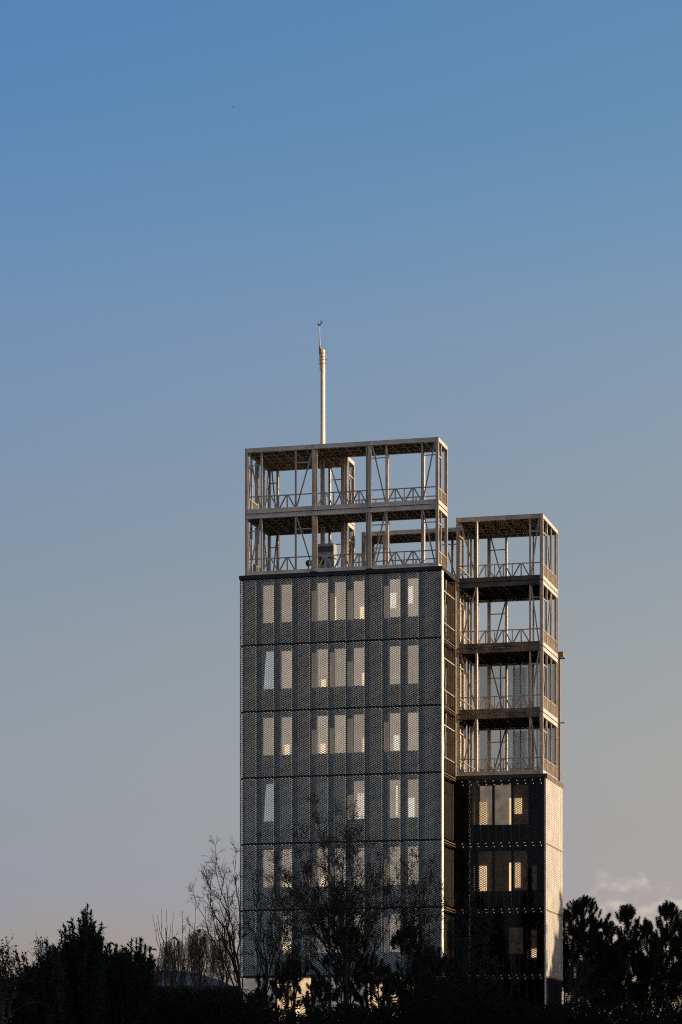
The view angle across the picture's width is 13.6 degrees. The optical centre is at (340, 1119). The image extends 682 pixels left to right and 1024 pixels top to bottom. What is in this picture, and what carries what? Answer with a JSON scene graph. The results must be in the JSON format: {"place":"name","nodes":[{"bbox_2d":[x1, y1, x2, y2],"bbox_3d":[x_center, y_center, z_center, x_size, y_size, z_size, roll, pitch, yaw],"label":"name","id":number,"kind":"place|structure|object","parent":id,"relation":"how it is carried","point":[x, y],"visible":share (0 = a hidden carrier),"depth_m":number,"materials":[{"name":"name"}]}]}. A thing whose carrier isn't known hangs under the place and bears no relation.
{"place":"outdoors","nodes":[
{"label":"outdoors","id":0,"kind":"place"},
{"bbox_2d":[156,970,241,1021],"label":"hall","id":1,"kind":"structure","parent":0,"point":[189,986],"depth_m":163.05,"materials":[{"name":"grey metal"}]},
{"bbox_2d":[0,0,681,1021],"label":"sky","id":2,"kind":"structure","parent":0,"point":[476,205],"materials":[{"name":"blue"}]},
{"bbox_3d":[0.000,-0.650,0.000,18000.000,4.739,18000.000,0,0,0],"label":"ground","id":3,"kind":"structure","parent":0,"visible":0},
{"bbox_2d":[0,930,40,1023],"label":"bare tree","id":4,"kind":"object","parent":3,"relation":"on","point":[5,987],"visible":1,"depth_m":60.03,"materials":[{"name":"black plant"}]},
{"bbox_2d":[30,934,48,966],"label":"bare tree","id":5,"kind":"object","parent":3,"relation":"on","point":[40,949],"visible":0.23,"depth_m":79.97,"materials":[{"name":"brown plant"}]},
{"bbox_2d":[11,939,68,1023],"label":"spreading conifer","id":6,"kind":"object","parent":3,"relation":"on","point":[49,980],"visible":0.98,"depth_m":65.39,"materials":[{"name":"green plant"}]},
{"bbox_2d":[41,904,106,1023],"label":"spire conifer","id":7,"kind":"object","parent":3,"relation":"on","point":[82,956],"visible":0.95,"depth_m":71.48,"materials":[{"name":"green plant"}]},
{"bbox_2d":[97,936,162,1023],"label":"spreading conifer","id":8,"kind":"object","parent":3,"relation":"on","point":[130,992],"visible":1,"depth_m":67.36,"materials":[{"name":"green plant"}]},
{"bbox_2d":[150,956,168,991],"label":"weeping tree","id":9,"kind":"object","parent":3,"relation":"on","point":[157,975],"visible":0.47,"depth_m":139.92,"materials":[{"name":"brown plant"}]},
{"bbox_2d":[152,909,174,996],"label":"bare tree","id":10,"kind":"object","parent":3,"relation":"on","point":[166,953],"visible":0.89,"depth_m":95.04,"materials":[{"name":"brown plant"}]},
{"bbox_2d":[156,937,189,991],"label":"weeping tree","id":11,"kind":"object","parent":3,"relation":"on","point":[173,954],"visible":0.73,"depth_m":139.83,"materials":[{"name":"brown plant"}]},
{"bbox_2d":[161,904,219,995],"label":"bare tree","id":12,"kind":"object","parent":3,"relation":"on","point":[181,985],"visible":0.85,"depth_m":92.01,"materials":[{"name":"brown plant"}]},
{"bbox_2d":[184,927,218,997],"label":"weeping tree","id":13,"kind":"object","parent":3,"relation":"on","point":[193,948],"visible":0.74,"depth_m":141.90,"materials":[{"name":"brown plant"}]},
{"bbox_2d":[179,836,255,999],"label":"bare tree","id":14,"kind":"object","parent":3,"relation":"on","point":[235,970],"visible":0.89,"depth_m":99.97,"materials":[{"name":"brown plant"}]},
{"bbox_2d":[209,939,235,992],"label":"weeping tree","id":15,"kind":"object","parent":3,"relation":"on","point":[221,967],"visible":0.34,"depth_m":144.94,"materials":[{"name":"brown plant"}]},
{"bbox_2d":[240,825,292,1021],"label":"bare tree","id":16,"kind":"object","parent":3,"relation":"on","point":[274,881],"visible":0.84,"depth_m":107.98,"materials":[{"name":"brown plant"}]},
{"bbox_2d":[244,984,297,1021],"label":"pine tree","id":17,"kind":"object","parent":3,"relation":"on","point":[264,1000],"visible":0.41,"depth_m":90.82,"materials":[{"name":"green plant"}]},
{"bbox_2d":[253,957,318,1014],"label":"pine tree","id":18,"kind":"object","parent":3,"relation":"on","point":[289,970],"visible":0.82,"depth_m":93.89,"materials":[{"name":"green plant"}]},
{"bbox_2d":[255,866,328,1006],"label":"half leafy tree","id":19,"kind":"object","parent":3,"relation":"on","point":[294,952],"visible":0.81,"depth_m":105.79,"materials":[{"name":"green plant"}]},
{"bbox_2d":[295,971,342,1014],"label":"pine tree","id":20,"kind":"object","parent":3,"relation":"on","point":[318,988],"visible":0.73,"depth_m":91.86,"materials":[{"name":"green plant"}]},
{"bbox_2d":[252,791,411,1010],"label":"half leafy tree","id":21,"kind":"object","parent":3,"relation":"on","point":[339,909],"visible":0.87,"depth_m":112.00,"materials":[{"name":"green plant"}]},
{"bbox_2d":[0,971,681,1023],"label":"undergrowth","id":22,"kind":"object","parent":3,"relation":"on","point":[474,1006],"visible":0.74,"depth_m":75.79,"materials":[{"name":"black plant"}]},
{"bbox_2d":[304,923,383,1006],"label":"pine tree","id":23,"kind":"object","parent":3,"relation":"on","point":[346,938],"visible":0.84,"depth_m":97.88,"materials":[{"name":"green plant"}]},
{"bbox_2d":[239,437,455,1022],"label":"tower block","id":24,"kind":"structure","parent":3,"relation":"on","point":[348,669],"depth_m":150.61,"materials":[{"name":"metal"}]},
{"bbox_2d":[243,979,256,1006],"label":"lobby window","id":25,"kind":"structure","parent":24,"relation":"in","point":[250,984],"depth_m":151.89,"materials":[{"name":"grey glass"}]},
{"bbox_2d":[260,978,274,1020],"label":"lobby window","id":26,"kind":"structure","parent":24,"relation":"in","point":[269,992],"depth_m":151.63,"materials":[{"name":"grey glass"}]},
{"bbox_2d":[263,783,273,821],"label":"window","id":27,"kind":"structure","parent":24,"relation":"in","point":[263,783],"depth_m":151.67,"materials":[{"name":"grey glass"}]},
{"bbox_2d":[263,717,273,755],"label":"window","id":28,"kind":"structure","parent":24,"relation":"in","point":[265,717],"depth_m":151.67,"materials":[{"name":"grey glass"}]},
{"bbox_2d":[264,916,273,952],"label":"window","id":29,"kind":"structure","parent":24,"relation":"in","point":[265,916],"depth_m":151.70,"materials":[{"name":"grey"}]},
{"bbox_2d":[264,849,273,887],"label":"window","id":30,"kind":"structure","parent":24,"relation":"in","point":[266,849],"depth_m":151.70,"materials":[{"name":"grey glass"}]},
{"bbox_2d":[264,651,273,689],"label":"window","id":31,"kind":"structure","parent":24,"relation":"in","point":[265,651],"depth_m":151.67,"materials":[{"name":"grey glass"}]},
{"bbox_2d":[264,584,273,623],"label":"window","id":32,"kind":"structure","parent":24,"relation":"in","point":[272,584],"depth_m":151.67,"materials":[{"name":"grey glass"}]},
{"bbox_2d":[277,981,292,1015],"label":"lobby window","id":33,"kind":"structure","parent":24,"relation":"in","point":[278,1001],"depth_m":151.43,"materials":[{"name":"brown glass"}]},
{"bbox_2d":[281,915,291,950],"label":"window","id":34,"kind":"structure","parent":24,"relation":"in","point":[281,915],"depth_m":151.45,"materials":[{"name":"grey"}]},
{"bbox_2d":[281,849,291,887],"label":"window","id":35,"kind":"structure","parent":24,"relation":"in","point":[283,849],"depth_m":151.45,"materials":[{"name":"grey glass"}]},
{"bbox_2d":[281,783,291,821],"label":"window","id":36,"kind":"structure","parent":24,"relation":"in","point":[282,783],"depth_m":151.41,"materials":[{"name":"grey glass"}]},
{"bbox_2d":[281,716,291,754],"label":"window","id":37,"kind":"structure","parent":24,"relation":"in","point":[283,716],"depth_m":151.45,"materials":[{"name":"grey glass"}]},
{"bbox_2d":[281,650,291,688],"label":"window","id":38,"kind":"structure","parent":24,"relation":"in","point":[282,650],"depth_m":151.45,"materials":[{"name":"grey glass"}]},
{"bbox_2d":[281,584,291,622],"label":"window","id":39,"kind":"structure","parent":24,"relation":"in","point":[283,584],"depth_m":151.45,"materials":[{"name":"grey glass"}]},
{"bbox_2d":[296,978,310,1015],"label":"lobby window","id":40,"kind":"structure","parent":24,"relation":"in","point":[302,984],"depth_m":151.15,"materials":[{"name":"brown glass"}]},
{"bbox_2d":[318,321,326,443],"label":"antenna mast","id":41,"kind":"object","parent":24,"relation":"on","point":[322,356],"visible":1,"depth_m":152.88,"materials":[{"name":"white metal"}]},
{"bbox_2d":[317,848,327,885],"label":"window","id":42,"kind":"structure","parent":24,"relation":"in","point":[321,848],"depth_m":150.97,"materials":[{"name":"grey glass"}]},
{"bbox_2d":[317,781,327,820],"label":"window","id":43,"kind":"structure","parent":24,"relation":"in","point":[325,781],"depth_m":150.93,"materials":[{"name":"grey glass"}]},
{"bbox_2d":[317,715,327,753],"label":"window","id":44,"kind":"structure","parent":24,"relation":"in","point":[319,715],"depth_m":150.97,"materials":[{"name":"grey glass"}]},
{"bbox_2d":[317,648,327,687],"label":"window","id":45,"kind":"structure","parent":24,"relation":"in","point":[326,648],"depth_m":150.97,"materials":[{"name":"grey glass"}]},
{"bbox_2d":[317,582,327,620],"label":"window","id":46,"kind":"structure","parent":24,"relation":"in","point":[318,582],"depth_m":150.97,"materials":[{"name":"grey glass"}]},
{"bbox_2d":[310,543,336,568],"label":"ventilation unit","id":47,"kind":"object","parent":24,"relation":"on","point":[328,549],"visible":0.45,"depth_m":151.73,"materials":[{"name":"grey metal"}]},
{"bbox_2d":[331,977,342,1020],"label":"lobby window","id":48,"kind":"structure","parent":24,"relation":"in","point":[334,986],"depth_m":150.74,"materials":[{"name":"grey glass"}]},
{"bbox_2d":[335,848,345,885],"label":"window","id":49,"kind":"structure","parent":24,"relation":"in","point":[337,848],"depth_m":150.71,"materials":[{"name":"grey glass"}]},
{"bbox_2d":[335,781,345,819],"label":"window","id":50,"kind":"structure","parent":24,"relation":"in","point":[335,781],"depth_m":150.67,"materials":[{"name":"grey glass"}]},
{"bbox_2d":[335,714,345,753],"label":"window","id":51,"kind":"structure","parent":24,"relation":"in","point":[339,714],"depth_m":150.71,"materials":[{"name":"grey glass"}]},
{"bbox_2d":[335,648,345,686],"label":"window","id":52,"kind":"structure","parent":24,"relation":"in","point":[337,648],"depth_m":150.71,"materials":[{"name":"grey glass"}]},
{"bbox_2d":[335,581,345,619],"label":"window","id":53,"kind":"structure","parent":24,"relation":"in","point":[336,581],"depth_m":150.71,"materials":[{"name":"grey glass"}]},
{"bbox_2d":[349,977,364,1022],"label":"lobby window","id":54,"kind":"structure","parent":24,"relation":"in","point":[362,990],"depth_m":150.41,"materials":[{"name":"grey glass"}]},
{"bbox_2d":[353,847,364,884],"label":"window","id":55,"kind":"structure","parent":24,"relation":"in","point":[356,847],"depth_m":150.41,"materials":[{"name":"grey glass"}]},
{"bbox_2d":[353,780,364,819],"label":"window","id":56,"kind":"structure","parent":24,"relation":"in","point":[359,780],"depth_m":150.45,"materials":[{"name":"grey glass"}]},
{"bbox_2d":[353,714,364,752],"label":"window","id":57,"kind":"structure","parent":24,"relation":"in","point":[354,714],"depth_m":150.45,"materials":[{"name":"grey glass"}]},
{"bbox_2d":[353,647,364,685],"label":"window","id":58,"kind":"structure","parent":24,"relation":"in","point":[354,647],"depth_m":150.45,"materials":[{"name":"grey glass"}]},
{"bbox_2d":[353,580,364,619],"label":"window","id":59,"kind":"structure","parent":24,"relation":"in","point":[355,580],"depth_m":150.45,"materials":[{"name":"grey glass"}]},
{"bbox_2d":[368,982,382,1007],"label":"lobby window","id":60,"kind":"structure","parent":24,"relation":"in","point":[380,992],"depth_m":150.16,"materials":[{"name":"brown glass"}]},
{"bbox_2d":[389,913,400,952],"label":"window","id":61,"kind":"structure","parent":24,"relation":"in","point":[389,913],"depth_m":149.97,"materials":[{"name":"grey"}]},
{"bbox_2d":[389,846,400,885],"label":"window","id":62,"kind":"structure","parent":24,"relation":"in","point":[389,846],"depth_m":149.97,"materials":[{"name":"grey glass"}]},
{"bbox_2d":[389,779,400,818],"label":"window","id":63,"kind":"structure","parent":24,"relation":"in","point":[393,779],"depth_m":149.97,"materials":[{"name":"grey glass"}]},
{"bbox_2d":[389,712,400,751],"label":"window","id":64,"kind":"structure","parent":24,"relation":"in","point":[393,712],"depth_m":149.97,"materials":[{"name":"grey glass"}]},
{"bbox_2d":[389,645,400,684],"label":"window","id":65,"kind":"structure","parent":24,"relation":"in","point":[395,645],"depth_m":149.97,"materials":[{"name":"grey glass"}]},
{"bbox_2d":[389,578,400,617],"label":"window","id":66,"kind":"structure","parent":24,"relation":"in","point":[398,578],"depth_m":149.97,"materials":[{"name":"grey glass"}]},
{"bbox_2d":[407,846,418,884],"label":"window","id":67,"kind":"structure","parent":24,"relation":"in","point":[413,846],"depth_m":149.72,"materials":[{"name":"grey glass"}]},
{"bbox_2d":[407,779,418,817],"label":"window","id":68,"kind":"structure","parent":24,"relation":"in","point":[409,779],"depth_m":149.72,"materials":[{"name":"grey glass"}]},
{"bbox_2d":[407,712,418,750],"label":"window","id":69,"kind":"structure","parent":24,"relation":"in","point":[409,712],"depth_m":149.72,"materials":[{"name":"grey glass"}]},
{"bbox_2d":[407,645,418,683],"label":"window","id":70,"kind":"structure","parent":24,"relation":"in","point":[409,645],"depth_m":149.72,"materials":[{"name":"grey glass"}]},
{"bbox_2d":[407,577,418,616],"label":"window","id":71,"kind":"structure","parent":24,"relation":"in","point":[417,577],"depth_m":149.72,"materials":[{"name":"grey glass"}]},
{"bbox_2d":[351,960,396,1015],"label":"pine tree","id":72,"kind":"object","parent":3,"relation":"on","point":[375,981],"visible":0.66,"depth_m":92.92,"materials":[{"name":"green plant"}]},
{"bbox_2d":[360,970,420,1012],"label":"pine tree","id":73,"kind":"object","parent":3,"relation":"on","point":[391,983],"visible":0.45,"depth_m":88.97,"materials":[{"name":"green plant"}]},
{"bbox_2d":[372,923,452,997],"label":"pine tree","id":74,"kind":"object","parent":3,"relation":"on","point":[397,939],"visible":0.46,"depth_m":95.88,"materials":[{"name":"green plant"}]},
{"bbox_2d":[378,839,451,975],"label":"half leafy tree","id":75,"kind":"object","parent":3,"relation":"on","point":[415,918],"visible":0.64,"depth_m":109.70,"materials":[{"name":"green plant"}]},
{"bbox_2d":[384,947,475,1005],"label":"pine tree","id":76,"kind":"object","parent":3,"relation":"on","point":[432,963],"visible":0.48,"depth_m":89.83,"materials":[{"name":"green plant"}]},
{"bbox_2d":[362,513,563,1009],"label":"slim tower","id":77,"kind":"structure","parent":3,"relation":"on","point":[508,842],"depth_m":152.59,"materials":[{"name":"brown metal"}]},
{"bbox_2d":[471,781,479,824],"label":"room window","id":78,"kind":"structure","parent":77,"relation":"in","point":[474,784],"depth_m":152.89,"materials":[{"name":"brown"}]},
{"bbox_2d":[478,850,492,891],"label":"room window","id":79,"kind":"structure","parent":77,"relation":"in","point":[485,858],"depth_m":152.71,"materials":[{"name":"brown glass"}]},
{"bbox_2d":[478,785,492,824],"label":"room window","id":80,"kind":"structure","parent":77,"relation":"in","point":[486,791],"depth_m":152.71,"materials":[{"name":"grey glass"}]},
{"bbox_2d":[494,850,511,891],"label":"room window","id":81,"kind":"structure","parent":77,"relation":"in","point":[502,858],"depth_m":152.52,"materials":[{"name":"brown glass"}]},
{"bbox_2d":[494,784,511,824],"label":"room window","id":82,"kind":"structure","parent":77,"relation":"in","point":[502,793],"depth_m":152.52,"materials":[{"name":"grey glass"}]},
{"bbox_2d":[508,927,523,953],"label":"room window","id":83,"kind":"structure","parent":77,"relation":"in","point":[515,934],"depth_m":152.34,"materials":[{"name":"brown"}]},
{"bbox_2d":[513,850,527,889],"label":"room window","id":84,"kind":"structure","parent":77,"relation":"in","point":[519,856],"depth_m":152.26,"materials":[{"name":"brown glass"}]},
{"bbox_2d":[513,784,528,823],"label":"room window","id":85,"kind":"structure","parent":77,"relation":"in","point":[519,790],"depth_m":152.26,"materials":[{"name":"brown"}]},
{"bbox_2d":[531,928,536,957],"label":"room window","id":86,"kind":"structure","parent":77,"relation":"in","point":[533,931],"depth_m":152.07,"materials":[{"name":"brown"}]},
{"bbox_2d":[531,864,536,889],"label":"room window","id":87,"kind":"structure","parent":77,"relation":"in","point":[533,867],"depth_m":152.07,"materials":[{"name":"brown glass"}]},
{"bbox_2d":[558,652,565,780],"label":"hoist rail","id":88,"kind":"object","parent":77,"relation":"attached to","point":[560,655],"visible":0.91,"depth_m":156.26,"materials":[{"name":"brown metal"}]},
{"bbox_2d":[440,888,504,989],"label":"half leafy tree","id":89,"kind":"object","parent":3,"relation":"on","point":[464,946],"visible":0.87,"depth_m":103.85,"materials":[{"name":"plant"}]},
{"bbox_2d":[562,908,587,1005],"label":"pine tree","id":90,"kind":"object","parent":3,"relation":"on","point":[565,921],"visible":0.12,"depth_m":183.87,"materials":[{"name":"green plant"}]},
{"bbox_2d":[558,940,615,1007],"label":"tree","id":91,"kind":"object","parent":3,"relation":"on","point":[572,998],"visible":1,"depth_m":139.84,"materials":[{"name":"green plant"}]},
{"bbox_2d":[562,894,625,1001],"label":"pine tree","id":92,"kind":"object","parent":3,"relation":"on","point":[579,907],"visible":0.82,"depth_m":175.44,"materials":[{"name":"green plant"}]},
{"bbox_2d":[575,932,623,1009],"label":"pine tree","id":93,"kind":"object","parent":3,"relation":"on","point":[610,995],"visible":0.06,"depth_m":187.57,"materials":[{"name":"green plant"}]},
{"bbox_2d":[587,920,626,1008],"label":"pine tree","id":94,"kind":"object","parent":3,"relation":"on","point":[611,924],"visible":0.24,"depth_m":181.80,"materials":[{"name":"green plant"}]},
{"bbox_2d":[604,937,643,1022],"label":"pine tree","id":95,"kind":"object","parent":3,"relation":"on","point":[625,1001],"visible":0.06,"depth_m":189.69,"materials":[{"name":"green plant"}]},
{"bbox_2d":[601,904,657,1005],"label":"pine tree","id":96,"kind":"object","parent":3,"relation":"on","point":[627,913],"visible":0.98,"depth_m":173.81,"materials":[{"name":"green plant"}]},
{"bbox_2d":[626,917,663,1007],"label":"pine tree","id":97,"kind":"object","parent":3,"relation":"on","point":[655,1001],"visible":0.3,"depth_m":177.60,"materials":[{"name":"green plant"}]},
{"bbox_2d":[632,933,672,1011],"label":"pine tree","id":98,"kind":"object","parent":3,"relation":"on","point":[664,1002],"visible":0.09,"depth_m":191.60,"materials":[{"name":"green plant"}]},
{"bbox_2d":[632,899,681,1006],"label":"pine tree","id":99,"kind":"object","parent":3,"relation":"on","point":[667,933],"visible":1,"depth_m":171.47,"materials":[{"name":"green plant"}]},
{"bbox_2d":[661,958,681,1004],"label":"pine tree","id":100,"kind":"object","parent":3,"relation":"on","point":[677,1001],"visible":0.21,"depth_m":179.79,"materials":[{"name":"green plant"}]}
]}

